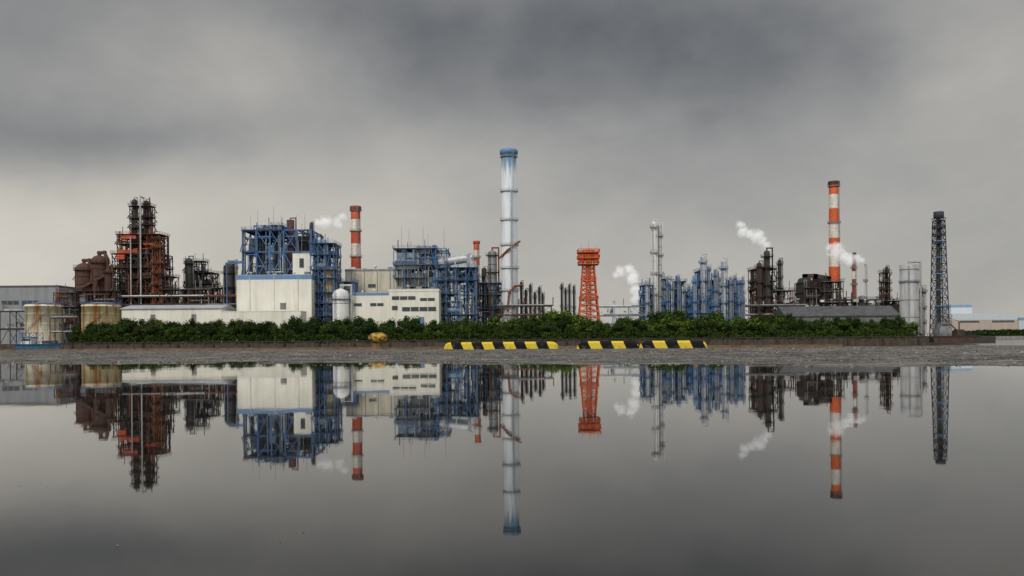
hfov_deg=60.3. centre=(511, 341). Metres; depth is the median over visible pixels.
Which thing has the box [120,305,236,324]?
shed
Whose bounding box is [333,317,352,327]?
shrub
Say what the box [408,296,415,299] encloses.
window
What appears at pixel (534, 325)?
shrub
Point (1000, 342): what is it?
sea
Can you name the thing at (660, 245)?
distillation column
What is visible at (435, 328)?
shrub
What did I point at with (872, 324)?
shrub
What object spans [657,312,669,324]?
shrub
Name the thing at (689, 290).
distillation column
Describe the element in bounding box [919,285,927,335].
distillation column
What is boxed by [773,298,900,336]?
shed
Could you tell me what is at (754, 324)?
shrub
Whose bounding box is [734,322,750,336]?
shrub
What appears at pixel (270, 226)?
boiler structure
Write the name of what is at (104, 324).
shrub
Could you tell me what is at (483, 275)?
distillation column
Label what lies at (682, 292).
distillation column
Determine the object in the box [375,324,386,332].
shrub
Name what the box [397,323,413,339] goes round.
shrub
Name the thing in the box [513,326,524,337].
shrub
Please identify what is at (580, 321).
shrub
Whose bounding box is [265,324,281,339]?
shrub
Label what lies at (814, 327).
shrub
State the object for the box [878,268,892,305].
process structure
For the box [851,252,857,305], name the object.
chimney
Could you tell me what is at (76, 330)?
shrub
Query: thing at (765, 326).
shrub
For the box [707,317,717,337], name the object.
shrub
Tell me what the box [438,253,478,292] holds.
flue duct
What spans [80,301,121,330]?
storage tank
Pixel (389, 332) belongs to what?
shrub
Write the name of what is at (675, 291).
process structure
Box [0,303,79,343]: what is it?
pipe rack
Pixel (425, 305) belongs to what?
office building
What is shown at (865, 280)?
chimney
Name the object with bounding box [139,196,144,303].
riser pipe
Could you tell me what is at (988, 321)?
factory
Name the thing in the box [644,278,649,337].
distillation column
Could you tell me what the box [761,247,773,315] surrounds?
distillation column
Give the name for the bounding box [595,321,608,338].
shrub
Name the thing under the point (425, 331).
shrub
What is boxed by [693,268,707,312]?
process structure
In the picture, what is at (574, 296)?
distillation column
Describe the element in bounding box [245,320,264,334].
shrub
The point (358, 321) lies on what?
shrub
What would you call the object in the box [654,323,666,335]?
shrub
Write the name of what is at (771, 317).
shrub
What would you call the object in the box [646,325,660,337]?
shrub
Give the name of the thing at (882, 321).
shrub
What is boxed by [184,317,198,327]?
shrub
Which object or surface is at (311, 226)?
flue stack
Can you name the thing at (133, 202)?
distillation column
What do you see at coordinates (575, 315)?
shrub
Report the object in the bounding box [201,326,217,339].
shrub
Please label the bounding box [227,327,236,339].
shrub
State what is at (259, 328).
shrub
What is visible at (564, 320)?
shrub
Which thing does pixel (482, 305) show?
process structure
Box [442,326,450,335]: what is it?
shrub
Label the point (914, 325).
shrub
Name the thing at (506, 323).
shrub
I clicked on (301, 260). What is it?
window
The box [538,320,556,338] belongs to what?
shrub
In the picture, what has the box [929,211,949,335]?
flare tower
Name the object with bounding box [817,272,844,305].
process structure
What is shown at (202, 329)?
shrub
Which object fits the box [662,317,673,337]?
shrub
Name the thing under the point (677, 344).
striped kerb block
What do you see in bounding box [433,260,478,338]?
process structure
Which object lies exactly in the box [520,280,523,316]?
distillation column
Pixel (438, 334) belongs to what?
shrub
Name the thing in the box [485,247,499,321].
distillation column
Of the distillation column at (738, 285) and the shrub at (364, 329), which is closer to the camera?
the shrub at (364, 329)
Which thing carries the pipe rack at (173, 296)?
on the reclaimed ground at (986, 339)
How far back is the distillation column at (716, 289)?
394.42 m
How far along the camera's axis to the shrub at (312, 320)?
318.01 m
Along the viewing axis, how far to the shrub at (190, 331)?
304.14 m
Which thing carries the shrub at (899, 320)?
on the reclaimed ground at (986, 339)
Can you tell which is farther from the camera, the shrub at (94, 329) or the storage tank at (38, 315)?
the storage tank at (38, 315)
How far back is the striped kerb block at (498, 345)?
30.24 m
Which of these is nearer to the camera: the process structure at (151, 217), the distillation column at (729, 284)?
the distillation column at (729, 284)
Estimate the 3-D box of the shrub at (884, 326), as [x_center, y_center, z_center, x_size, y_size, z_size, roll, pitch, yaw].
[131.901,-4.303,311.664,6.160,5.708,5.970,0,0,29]
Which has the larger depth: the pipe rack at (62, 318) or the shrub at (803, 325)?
the pipe rack at (62, 318)
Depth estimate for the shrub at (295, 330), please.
310.32 m
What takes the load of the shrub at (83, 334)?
on the reclaimed ground at (986, 339)
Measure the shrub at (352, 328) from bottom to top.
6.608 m
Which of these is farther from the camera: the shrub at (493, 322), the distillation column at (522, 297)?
the distillation column at (522, 297)
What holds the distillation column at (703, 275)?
on the reclaimed ground at (986, 339)
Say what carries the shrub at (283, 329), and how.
on the reclaimed ground at (986, 339)
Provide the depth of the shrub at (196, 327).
310.30 m
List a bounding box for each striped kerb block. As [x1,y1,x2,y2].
[444,341,558,349]
[577,340,638,348]
[639,340,706,347]
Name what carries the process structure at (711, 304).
on the reclaimed ground at (986, 339)
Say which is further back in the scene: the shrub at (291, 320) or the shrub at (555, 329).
the shrub at (291, 320)
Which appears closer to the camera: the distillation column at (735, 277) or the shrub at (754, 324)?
the shrub at (754, 324)
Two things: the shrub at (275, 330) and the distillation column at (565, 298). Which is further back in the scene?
the distillation column at (565, 298)
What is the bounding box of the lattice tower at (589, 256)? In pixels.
[577,241,600,321]
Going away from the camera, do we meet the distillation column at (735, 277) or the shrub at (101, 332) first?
the shrub at (101, 332)
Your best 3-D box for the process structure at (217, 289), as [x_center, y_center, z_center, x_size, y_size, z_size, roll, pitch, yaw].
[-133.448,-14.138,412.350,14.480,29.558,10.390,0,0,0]
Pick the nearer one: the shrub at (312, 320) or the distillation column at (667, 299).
the shrub at (312, 320)
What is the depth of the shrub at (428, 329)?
310.12 m
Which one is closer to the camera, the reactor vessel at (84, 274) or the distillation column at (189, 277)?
the reactor vessel at (84, 274)
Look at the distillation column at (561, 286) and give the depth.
439.55 m
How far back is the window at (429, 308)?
373.82 m
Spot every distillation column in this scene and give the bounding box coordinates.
[130,197,138,299]
[142,199,150,291]
[183,256,194,298]
[221,260,236,310]
[232,259,238,302]
[480,266,487,320]
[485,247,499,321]
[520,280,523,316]
[524,288,527,317]
[528,283,532,313]
[533,292,536,313]
[537,285,541,317]
[542,292,544,312]
[559,282,563,312]
[564,287,567,310]
[568,283,571,315]
[572,284,575,314]
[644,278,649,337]
[650,220,657,315]
[656,222,663,311]
[664,275,669,311]
[669,280,673,312]
[676,274,680,310]
[680,285,685,310]
[687,283,690,318]
[691,274,697,318]
[698,253,707,317]
[707,264,711,313]
[712,267,718,312]
[718,274,720,313]
[719,258,728,320]
[727,275,733,322]
[733,273,736,315]
[736,279,741,316]
[740,275,744,318]
[754,261,763,317]
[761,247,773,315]
[776,258,783,306]
[883,265,889,302]
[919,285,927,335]
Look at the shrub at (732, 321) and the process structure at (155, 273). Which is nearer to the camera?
the shrub at (732, 321)
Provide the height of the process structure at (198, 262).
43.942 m
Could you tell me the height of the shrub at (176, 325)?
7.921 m
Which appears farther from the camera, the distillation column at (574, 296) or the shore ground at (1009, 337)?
the shore ground at (1009, 337)
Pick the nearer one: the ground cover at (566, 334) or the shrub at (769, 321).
the ground cover at (566, 334)
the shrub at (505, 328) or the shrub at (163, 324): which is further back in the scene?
the shrub at (163, 324)
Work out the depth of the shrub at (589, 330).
304.04 m
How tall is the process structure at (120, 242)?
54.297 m
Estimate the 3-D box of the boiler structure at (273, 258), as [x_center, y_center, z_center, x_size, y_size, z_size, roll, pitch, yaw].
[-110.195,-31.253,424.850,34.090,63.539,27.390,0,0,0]
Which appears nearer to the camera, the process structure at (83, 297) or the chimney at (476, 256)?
the process structure at (83, 297)
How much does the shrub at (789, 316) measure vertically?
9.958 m
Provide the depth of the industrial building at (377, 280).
408.00 m
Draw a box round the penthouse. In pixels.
[292,253,315,273]
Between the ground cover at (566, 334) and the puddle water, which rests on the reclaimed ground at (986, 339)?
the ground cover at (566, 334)
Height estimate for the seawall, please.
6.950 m
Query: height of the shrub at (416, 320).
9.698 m
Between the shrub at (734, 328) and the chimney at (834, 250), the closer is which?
the shrub at (734, 328)
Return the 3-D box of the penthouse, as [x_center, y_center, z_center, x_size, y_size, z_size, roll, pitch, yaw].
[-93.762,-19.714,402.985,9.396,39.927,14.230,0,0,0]
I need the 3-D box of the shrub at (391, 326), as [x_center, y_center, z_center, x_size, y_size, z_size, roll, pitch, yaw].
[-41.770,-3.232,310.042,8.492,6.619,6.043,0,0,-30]
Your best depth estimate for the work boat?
332.38 m
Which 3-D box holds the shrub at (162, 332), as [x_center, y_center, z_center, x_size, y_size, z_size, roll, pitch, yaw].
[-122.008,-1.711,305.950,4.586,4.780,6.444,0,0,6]
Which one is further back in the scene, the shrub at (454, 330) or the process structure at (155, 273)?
the process structure at (155, 273)
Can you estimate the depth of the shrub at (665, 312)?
320.02 m
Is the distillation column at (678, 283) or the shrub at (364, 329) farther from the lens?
the distillation column at (678, 283)
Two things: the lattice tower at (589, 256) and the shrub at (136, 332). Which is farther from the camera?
the lattice tower at (589, 256)
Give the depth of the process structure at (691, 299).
408.68 m
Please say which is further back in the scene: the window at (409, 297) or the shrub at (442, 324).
the window at (409, 297)
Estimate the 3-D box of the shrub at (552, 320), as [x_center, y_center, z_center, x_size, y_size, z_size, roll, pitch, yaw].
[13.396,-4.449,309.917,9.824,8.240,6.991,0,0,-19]
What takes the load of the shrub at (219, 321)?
on the reclaimed ground at (986, 339)
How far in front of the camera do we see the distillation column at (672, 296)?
395.45 m
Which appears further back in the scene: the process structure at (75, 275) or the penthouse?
the process structure at (75, 275)
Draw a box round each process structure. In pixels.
[53,284,80,342]
[72,264,118,291]
[72,282,122,317]
[111,247,173,311]
[114,226,169,312]
[127,202,144,300]
[141,197,157,303]
[150,235,164,303]
[157,269,179,304]
[166,280,218,303]
[182,266,220,303]
[183,257,209,301]
[209,282,222,302]
[309,234,341,323]
[320,262,337,323]
[338,276,358,317]
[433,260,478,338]
[475,273,501,324]
[638,278,653,320]
[661,271,673,311]
[670,275,687,316]
[670,283,692,315]
[685,286,737,319]
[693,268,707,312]
[710,271,720,292]
[726,276,745,319]
[747,266,778,319]
[771,281,796,310]
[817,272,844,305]
[838,291,884,305]
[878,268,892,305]
[881,292,899,312]
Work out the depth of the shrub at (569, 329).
305.40 m
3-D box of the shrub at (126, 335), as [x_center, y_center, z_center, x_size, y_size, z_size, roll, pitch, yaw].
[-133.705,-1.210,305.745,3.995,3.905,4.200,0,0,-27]
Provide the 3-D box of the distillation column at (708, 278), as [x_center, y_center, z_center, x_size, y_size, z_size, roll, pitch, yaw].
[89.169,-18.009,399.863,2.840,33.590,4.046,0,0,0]
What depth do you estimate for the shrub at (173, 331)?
304.47 m
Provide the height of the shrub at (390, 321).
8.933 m
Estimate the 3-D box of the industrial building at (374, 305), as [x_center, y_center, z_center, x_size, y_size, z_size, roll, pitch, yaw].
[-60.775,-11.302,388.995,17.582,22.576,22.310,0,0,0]
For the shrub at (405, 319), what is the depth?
318.00 m
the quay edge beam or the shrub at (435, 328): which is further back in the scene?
the shrub at (435, 328)
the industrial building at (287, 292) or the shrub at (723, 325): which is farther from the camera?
the industrial building at (287, 292)
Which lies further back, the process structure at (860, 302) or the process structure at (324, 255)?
the process structure at (860, 302)
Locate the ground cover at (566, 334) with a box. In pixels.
[69,329,920,344]
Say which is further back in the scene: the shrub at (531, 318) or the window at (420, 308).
the window at (420, 308)
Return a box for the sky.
[0,0,1023,335]
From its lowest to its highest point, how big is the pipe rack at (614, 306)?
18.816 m
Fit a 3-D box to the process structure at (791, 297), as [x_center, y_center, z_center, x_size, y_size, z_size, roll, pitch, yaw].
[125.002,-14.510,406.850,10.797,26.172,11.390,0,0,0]
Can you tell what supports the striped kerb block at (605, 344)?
on the ground at (892, 359)
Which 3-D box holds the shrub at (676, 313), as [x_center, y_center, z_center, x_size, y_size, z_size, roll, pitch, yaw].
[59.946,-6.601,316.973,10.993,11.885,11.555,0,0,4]
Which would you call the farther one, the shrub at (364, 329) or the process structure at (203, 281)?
the process structure at (203, 281)
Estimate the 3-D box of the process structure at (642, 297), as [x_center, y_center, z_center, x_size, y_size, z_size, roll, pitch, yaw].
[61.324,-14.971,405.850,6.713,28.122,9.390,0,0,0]
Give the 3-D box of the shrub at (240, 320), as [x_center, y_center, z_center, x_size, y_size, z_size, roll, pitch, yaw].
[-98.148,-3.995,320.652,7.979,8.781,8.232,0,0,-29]
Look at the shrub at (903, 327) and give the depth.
305.02 m
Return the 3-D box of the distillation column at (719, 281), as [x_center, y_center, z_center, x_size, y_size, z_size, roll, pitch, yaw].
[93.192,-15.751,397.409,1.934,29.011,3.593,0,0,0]
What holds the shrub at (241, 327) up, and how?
on the reclaimed ground at (986, 339)
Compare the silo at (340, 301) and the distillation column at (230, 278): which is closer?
the silo at (340, 301)
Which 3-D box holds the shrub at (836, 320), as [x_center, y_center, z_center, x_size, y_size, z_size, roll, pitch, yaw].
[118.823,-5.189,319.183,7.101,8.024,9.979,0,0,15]
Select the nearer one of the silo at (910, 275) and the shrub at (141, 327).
the shrub at (141, 327)
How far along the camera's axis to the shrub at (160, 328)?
309.96 m
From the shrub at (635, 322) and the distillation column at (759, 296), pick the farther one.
the distillation column at (759, 296)
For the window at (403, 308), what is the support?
in the office building at (425, 305)
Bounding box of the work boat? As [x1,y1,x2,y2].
[13,326,69,348]
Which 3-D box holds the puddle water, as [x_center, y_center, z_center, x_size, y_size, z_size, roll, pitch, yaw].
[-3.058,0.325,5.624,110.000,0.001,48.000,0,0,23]
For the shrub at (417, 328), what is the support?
on the reclaimed ground at (986, 339)
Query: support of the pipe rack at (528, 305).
on the reclaimed ground at (986, 339)
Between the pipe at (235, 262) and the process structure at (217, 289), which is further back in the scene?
the process structure at (217, 289)
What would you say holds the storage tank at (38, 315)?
on the reclaimed ground at (986, 339)
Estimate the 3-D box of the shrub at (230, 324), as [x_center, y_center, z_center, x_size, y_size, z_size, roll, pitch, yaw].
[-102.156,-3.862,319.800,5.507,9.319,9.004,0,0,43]
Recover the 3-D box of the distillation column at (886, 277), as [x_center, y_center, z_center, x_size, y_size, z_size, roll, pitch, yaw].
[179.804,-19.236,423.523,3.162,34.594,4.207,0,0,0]
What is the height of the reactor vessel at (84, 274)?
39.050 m
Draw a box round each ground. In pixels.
[0,336,995,348]
[0,346,1023,366]
[996,336,1023,338]
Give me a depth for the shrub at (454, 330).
304.44 m
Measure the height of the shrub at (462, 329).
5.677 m
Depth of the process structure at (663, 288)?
404.27 m
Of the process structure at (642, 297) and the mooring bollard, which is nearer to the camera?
the mooring bollard
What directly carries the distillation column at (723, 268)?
on the reclaimed ground at (986, 339)
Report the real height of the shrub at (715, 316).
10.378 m
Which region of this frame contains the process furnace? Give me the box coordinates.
[794,274,830,305]
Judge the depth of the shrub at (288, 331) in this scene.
305.04 m
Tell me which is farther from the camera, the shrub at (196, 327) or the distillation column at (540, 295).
the distillation column at (540, 295)
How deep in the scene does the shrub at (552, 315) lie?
314.39 m
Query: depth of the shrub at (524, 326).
304.97 m
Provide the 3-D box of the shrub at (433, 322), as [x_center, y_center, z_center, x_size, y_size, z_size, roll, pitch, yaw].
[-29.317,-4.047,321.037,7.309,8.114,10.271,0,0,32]
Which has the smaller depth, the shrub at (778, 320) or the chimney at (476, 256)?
the shrub at (778, 320)
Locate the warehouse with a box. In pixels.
[0,285,74,343]
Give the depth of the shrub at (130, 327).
310.40 m
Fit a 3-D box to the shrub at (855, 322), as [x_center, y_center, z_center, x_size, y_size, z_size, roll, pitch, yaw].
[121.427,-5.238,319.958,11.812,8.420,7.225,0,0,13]
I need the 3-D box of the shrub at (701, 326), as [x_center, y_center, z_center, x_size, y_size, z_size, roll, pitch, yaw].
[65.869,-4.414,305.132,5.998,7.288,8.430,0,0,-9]
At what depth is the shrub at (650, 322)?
309.19 m
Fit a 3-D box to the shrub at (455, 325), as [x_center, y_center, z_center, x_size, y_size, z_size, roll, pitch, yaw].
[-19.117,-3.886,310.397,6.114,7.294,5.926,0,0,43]
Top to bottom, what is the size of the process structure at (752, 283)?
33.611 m
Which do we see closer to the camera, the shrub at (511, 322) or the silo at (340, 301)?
the shrub at (511, 322)
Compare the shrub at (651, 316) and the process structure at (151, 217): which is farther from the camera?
the process structure at (151, 217)
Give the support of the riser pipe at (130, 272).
attached to the process structure at (125, 274)
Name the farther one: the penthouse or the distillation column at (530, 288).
the distillation column at (530, 288)
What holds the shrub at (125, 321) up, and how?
on the reclaimed ground at (986, 339)
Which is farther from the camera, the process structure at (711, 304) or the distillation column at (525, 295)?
the distillation column at (525, 295)
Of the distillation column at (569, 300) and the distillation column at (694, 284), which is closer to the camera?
the distillation column at (694, 284)
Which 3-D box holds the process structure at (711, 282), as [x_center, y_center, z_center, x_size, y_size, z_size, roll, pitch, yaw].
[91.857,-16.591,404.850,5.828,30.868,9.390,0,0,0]
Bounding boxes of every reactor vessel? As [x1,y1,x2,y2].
[73,258,92,331]
[89,250,110,301]
[102,265,115,302]
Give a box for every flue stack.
[286,217,296,273]
[308,221,314,249]
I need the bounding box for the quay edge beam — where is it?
[0,344,1023,350]
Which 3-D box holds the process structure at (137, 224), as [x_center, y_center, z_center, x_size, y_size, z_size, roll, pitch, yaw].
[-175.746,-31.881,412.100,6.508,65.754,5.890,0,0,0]
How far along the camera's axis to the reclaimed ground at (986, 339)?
374.61 m
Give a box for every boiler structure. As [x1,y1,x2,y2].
[240,207,323,274]
[253,222,286,271]
[392,226,450,321]
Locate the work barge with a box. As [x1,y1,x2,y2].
[924,314,980,341]
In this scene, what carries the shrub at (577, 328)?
on the reclaimed ground at (986, 339)
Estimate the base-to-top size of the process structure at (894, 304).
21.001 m
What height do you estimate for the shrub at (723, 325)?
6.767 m
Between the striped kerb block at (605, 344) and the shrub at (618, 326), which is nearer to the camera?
the striped kerb block at (605, 344)
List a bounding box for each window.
[299,258,303,267]
[368,284,375,287]
[402,307,409,310]
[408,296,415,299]
[411,307,418,310]
[419,307,426,310]
[428,307,435,310]
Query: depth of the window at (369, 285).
407.87 m
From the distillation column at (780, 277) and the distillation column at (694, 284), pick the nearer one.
the distillation column at (694, 284)
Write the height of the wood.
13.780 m
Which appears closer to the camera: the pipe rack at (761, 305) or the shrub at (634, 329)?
the shrub at (634, 329)
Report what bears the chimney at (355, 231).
on the reclaimed ground at (986, 339)
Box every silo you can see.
[330,284,352,322]
[898,261,921,335]
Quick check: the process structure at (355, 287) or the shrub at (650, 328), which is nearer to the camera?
the shrub at (650, 328)
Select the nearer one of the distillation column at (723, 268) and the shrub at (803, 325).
the shrub at (803, 325)
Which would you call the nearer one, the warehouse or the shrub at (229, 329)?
the shrub at (229, 329)
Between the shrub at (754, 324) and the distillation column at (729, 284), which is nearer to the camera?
the shrub at (754, 324)
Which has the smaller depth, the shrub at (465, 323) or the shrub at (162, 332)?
the shrub at (162, 332)
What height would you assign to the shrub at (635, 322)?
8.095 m
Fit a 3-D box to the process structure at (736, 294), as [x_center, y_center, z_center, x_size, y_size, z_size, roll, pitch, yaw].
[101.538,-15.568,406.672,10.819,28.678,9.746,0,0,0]
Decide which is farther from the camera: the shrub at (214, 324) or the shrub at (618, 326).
the shrub at (214, 324)
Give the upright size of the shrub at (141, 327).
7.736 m
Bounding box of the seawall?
[59,336,929,348]
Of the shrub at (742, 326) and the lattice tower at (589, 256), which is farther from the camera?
the lattice tower at (589, 256)
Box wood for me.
[952,329,1023,335]
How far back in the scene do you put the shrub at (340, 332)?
304.83 m
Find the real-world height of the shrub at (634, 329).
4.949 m
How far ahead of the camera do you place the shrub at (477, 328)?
305.14 m
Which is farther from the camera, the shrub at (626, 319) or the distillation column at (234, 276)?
the distillation column at (234, 276)
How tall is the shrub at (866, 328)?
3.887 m
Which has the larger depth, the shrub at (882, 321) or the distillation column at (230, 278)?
the distillation column at (230, 278)
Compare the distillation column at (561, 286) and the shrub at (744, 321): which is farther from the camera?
the distillation column at (561, 286)
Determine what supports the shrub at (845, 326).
on the reclaimed ground at (986, 339)
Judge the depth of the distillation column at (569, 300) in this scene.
443.16 m
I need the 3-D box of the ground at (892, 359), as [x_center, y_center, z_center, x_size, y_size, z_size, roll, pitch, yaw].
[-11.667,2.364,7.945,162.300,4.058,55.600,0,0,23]
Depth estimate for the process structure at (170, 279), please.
400.90 m
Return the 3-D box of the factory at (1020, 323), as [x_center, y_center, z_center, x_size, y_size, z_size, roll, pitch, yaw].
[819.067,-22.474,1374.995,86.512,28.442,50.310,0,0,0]
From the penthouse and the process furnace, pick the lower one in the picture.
the process furnace
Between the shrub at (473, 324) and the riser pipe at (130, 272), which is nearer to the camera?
the shrub at (473, 324)
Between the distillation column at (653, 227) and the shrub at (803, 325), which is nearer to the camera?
the shrub at (803, 325)
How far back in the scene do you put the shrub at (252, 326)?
308.36 m
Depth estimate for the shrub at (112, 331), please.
304.28 m
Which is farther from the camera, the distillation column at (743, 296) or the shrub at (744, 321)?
the distillation column at (743, 296)
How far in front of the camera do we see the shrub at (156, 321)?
319.00 m
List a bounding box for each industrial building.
[236,272,320,340]
[345,265,411,322]
[349,289,388,340]
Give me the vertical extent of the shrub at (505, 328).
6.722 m
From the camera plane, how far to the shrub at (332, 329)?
304.57 m
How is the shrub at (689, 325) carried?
on the reclaimed ground at (986, 339)
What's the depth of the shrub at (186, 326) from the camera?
308.46 m
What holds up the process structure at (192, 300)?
on the reclaimed ground at (986, 339)
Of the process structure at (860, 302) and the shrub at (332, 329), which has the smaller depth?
the shrub at (332, 329)
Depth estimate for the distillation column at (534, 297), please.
413.43 m
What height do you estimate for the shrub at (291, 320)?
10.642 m
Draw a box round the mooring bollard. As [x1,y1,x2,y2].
[368,333,387,349]
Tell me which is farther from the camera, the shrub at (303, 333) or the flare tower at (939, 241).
the flare tower at (939, 241)
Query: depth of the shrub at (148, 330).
304.54 m
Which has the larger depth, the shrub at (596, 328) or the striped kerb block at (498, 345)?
the shrub at (596, 328)
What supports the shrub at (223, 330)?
on the reclaimed ground at (986, 339)
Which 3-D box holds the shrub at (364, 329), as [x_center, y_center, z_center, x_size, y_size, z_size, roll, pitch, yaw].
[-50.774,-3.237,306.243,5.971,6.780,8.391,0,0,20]
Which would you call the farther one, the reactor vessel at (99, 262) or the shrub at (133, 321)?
the reactor vessel at (99, 262)
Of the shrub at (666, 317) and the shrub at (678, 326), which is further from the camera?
the shrub at (666, 317)
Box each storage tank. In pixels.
[23,301,63,343]
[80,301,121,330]
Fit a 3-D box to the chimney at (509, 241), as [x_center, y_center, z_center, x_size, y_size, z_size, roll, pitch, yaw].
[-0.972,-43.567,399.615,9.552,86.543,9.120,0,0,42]
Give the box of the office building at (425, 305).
[388,285,442,326]
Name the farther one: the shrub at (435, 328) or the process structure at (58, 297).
the process structure at (58, 297)
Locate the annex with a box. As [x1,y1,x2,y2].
[220,311,305,341]
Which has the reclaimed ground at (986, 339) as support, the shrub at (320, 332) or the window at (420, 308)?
the shrub at (320, 332)
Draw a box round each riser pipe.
[130,237,134,303]
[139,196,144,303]
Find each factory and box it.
[932,313,1017,335]
[935,304,971,314]
[1018,317,1023,329]
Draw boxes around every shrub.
[68,325,82,337]
[80,332,90,341]
[81,321,98,331]
[83,327,93,339]
[90,321,109,341]
[92,324,107,336]
[95,328,106,340]
[104,323,126,342]
[107,317,137,326]
[120,317,138,326]
[122,322,139,337]
[122,332,130,339]
[130,319,152,326]
[130,329,142,341]
[138,322,155,338]
[141,323,157,341]
[152,318,168,331]
[153,324,164,340]
[155,330,164,339]
[157,320,178,328]
[164,327,176,341]
[165,321,182,330]
[175,326,185,340]
[182,323,189,334]
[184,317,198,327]
[184,326,195,341]
[193,321,202,337]
[197,324,217,339]
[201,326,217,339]
[206,318,225,328]
[208,321,227,340]
[216,325,231,341]
[220,319,238,336]
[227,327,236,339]
[231,321,251,338]
[232,318,251,338]
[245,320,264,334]
[250,324,263,340]
[252,320,277,340]
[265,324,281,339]
[280,315,302,329]
[280,325,286,340]
[285,329,294,338]
[286,321,302,339]
[297,322,320,334]
[301,331,309,339]
[307,315,320,328]
[318,327,325,338]
[323,323,339,340]
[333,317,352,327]
[338,329,346,339]
[339,323,357,338]
[349,315,377,340]
[357,323,375,340]
[367,324,377,334]
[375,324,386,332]
[384,323,400,336]
[386,318,397,325]
[387,330,395,339]
[397,315,414,328]
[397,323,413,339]
[404,321,422,336]
[410,316,425,339]
[421,327,433,335]
[422,330,431,339]
[425,319,438,331]
[430,324,446,336]
[432,331,443,339]
[437,321,449,331]
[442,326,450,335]
[448,320,460,337]
[449,328,457,339]
[456,324,471,339]
[459,316,477,339]
[466,321,483,332]
[467,323,485,339]
[483,316,500,338]
[497,321,510,338]
[498,320,514,336]
[508,318,522,336]
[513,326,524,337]
[515,315,536,337]
[519,322,538,338]
[525,320,544,336]
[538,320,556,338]
[539,310,561,327]
[541,318,558,331]
[543,310,587,338]
[549,325,562,338]
[557,313,573,332]
[563,310,586,323]
[564,325,575,337]
[574,323,581,335]
[579,319,595,338]
[585,327,597,336]
[589,323,600,338]
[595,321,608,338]
[610,320,624,337]
[615,315,630,324]
[622,325,638,335]
[630,317,646,336]
[640,320,662,336]
[644,311,669,323]
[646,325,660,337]
[654,309,670,316]
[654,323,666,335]
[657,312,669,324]
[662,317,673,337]
[664,307,686,336]
[668,320,685,336]
[670,315,686,336]
[683,319,694,337]
[693,319,709,337]
[705,310,727,337]
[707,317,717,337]
[708,317,721,330]
[715,319,731,337]
[725,323,739,336]
[729,316,739,336]
[732,317,748,329]
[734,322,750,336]
[746,317,762,336]
[749,313,777,324]
[759,321,773,336]
[760,318,770,324]
[774,314,784,325]
[778,313,806,324]
[780,317,791,331]
[787,320,799,333]
[794,318,809,333]
[807,319,816,332]
[809,322,820,332]
[816,316,832,332]
[821,325,829,333]
[831,316,842,330]
[838,320,853,335]
[842,316,862,330]
[862,326,873,334]
[865,319,878,329]
[879,316,893,326]
[879,321,893,333]
[892,315,906,331]
[900,321,920,332]
[900,324,910,335]
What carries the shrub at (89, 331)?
on the reclaimed ground at (986, 339)
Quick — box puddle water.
[0,358,1023,575]
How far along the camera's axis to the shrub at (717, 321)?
307.94 m
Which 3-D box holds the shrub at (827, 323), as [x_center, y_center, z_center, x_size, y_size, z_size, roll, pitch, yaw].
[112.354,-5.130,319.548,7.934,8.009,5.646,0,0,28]
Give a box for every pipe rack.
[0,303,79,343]
[48,309,79,343]
[61,290,236,332]
[497,297,553,321]
[595,299,644,324]
[740,297,806,315]
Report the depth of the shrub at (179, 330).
303.34 m
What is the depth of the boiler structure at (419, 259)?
403.20 m
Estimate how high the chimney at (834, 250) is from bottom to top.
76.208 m
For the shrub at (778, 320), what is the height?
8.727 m
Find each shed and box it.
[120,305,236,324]
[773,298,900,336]
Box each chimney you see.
[350,205,361,268]
[473,241,480,322]
[498,148,522,321]
[827,180,840,305]
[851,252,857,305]
[863,264,867,296]
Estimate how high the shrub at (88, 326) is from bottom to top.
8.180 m
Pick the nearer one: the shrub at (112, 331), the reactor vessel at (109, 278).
the shrub at (112, 331)
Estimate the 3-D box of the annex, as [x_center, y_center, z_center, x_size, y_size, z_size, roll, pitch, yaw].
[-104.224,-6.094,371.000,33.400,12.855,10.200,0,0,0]
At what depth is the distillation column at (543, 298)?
417.53 m
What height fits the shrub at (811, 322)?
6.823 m
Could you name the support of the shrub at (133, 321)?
on the reclaimed ground at (986, 339)
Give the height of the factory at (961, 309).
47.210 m
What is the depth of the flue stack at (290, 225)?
416.38 m
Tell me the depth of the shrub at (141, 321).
319.12 m
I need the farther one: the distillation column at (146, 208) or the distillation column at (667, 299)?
the distillation column at (146, 208)
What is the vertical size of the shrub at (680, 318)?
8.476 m
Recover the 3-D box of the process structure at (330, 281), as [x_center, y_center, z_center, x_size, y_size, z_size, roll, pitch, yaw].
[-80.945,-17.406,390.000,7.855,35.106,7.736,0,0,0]
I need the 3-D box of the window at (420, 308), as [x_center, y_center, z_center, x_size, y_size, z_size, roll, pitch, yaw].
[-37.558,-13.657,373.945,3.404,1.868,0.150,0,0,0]
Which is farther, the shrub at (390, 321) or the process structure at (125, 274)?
the process structure at (125, 274)
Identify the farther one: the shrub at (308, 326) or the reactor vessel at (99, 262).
the reactor vessel at (99, 262)
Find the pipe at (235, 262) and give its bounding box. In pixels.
[225,261,245,304]
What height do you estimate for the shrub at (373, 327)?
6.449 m
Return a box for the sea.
[843,339,1023,346]
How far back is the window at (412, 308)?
373.82 m
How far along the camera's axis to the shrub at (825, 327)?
310.64 m
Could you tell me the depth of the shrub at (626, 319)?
317.96 m
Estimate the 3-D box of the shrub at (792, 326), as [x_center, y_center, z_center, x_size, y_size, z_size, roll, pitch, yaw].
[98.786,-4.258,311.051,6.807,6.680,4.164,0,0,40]
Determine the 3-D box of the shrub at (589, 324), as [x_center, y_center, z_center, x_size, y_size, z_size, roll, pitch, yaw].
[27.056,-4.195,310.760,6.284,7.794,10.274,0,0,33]
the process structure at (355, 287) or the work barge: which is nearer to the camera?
the work barge
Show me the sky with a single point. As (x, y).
(727, 125)

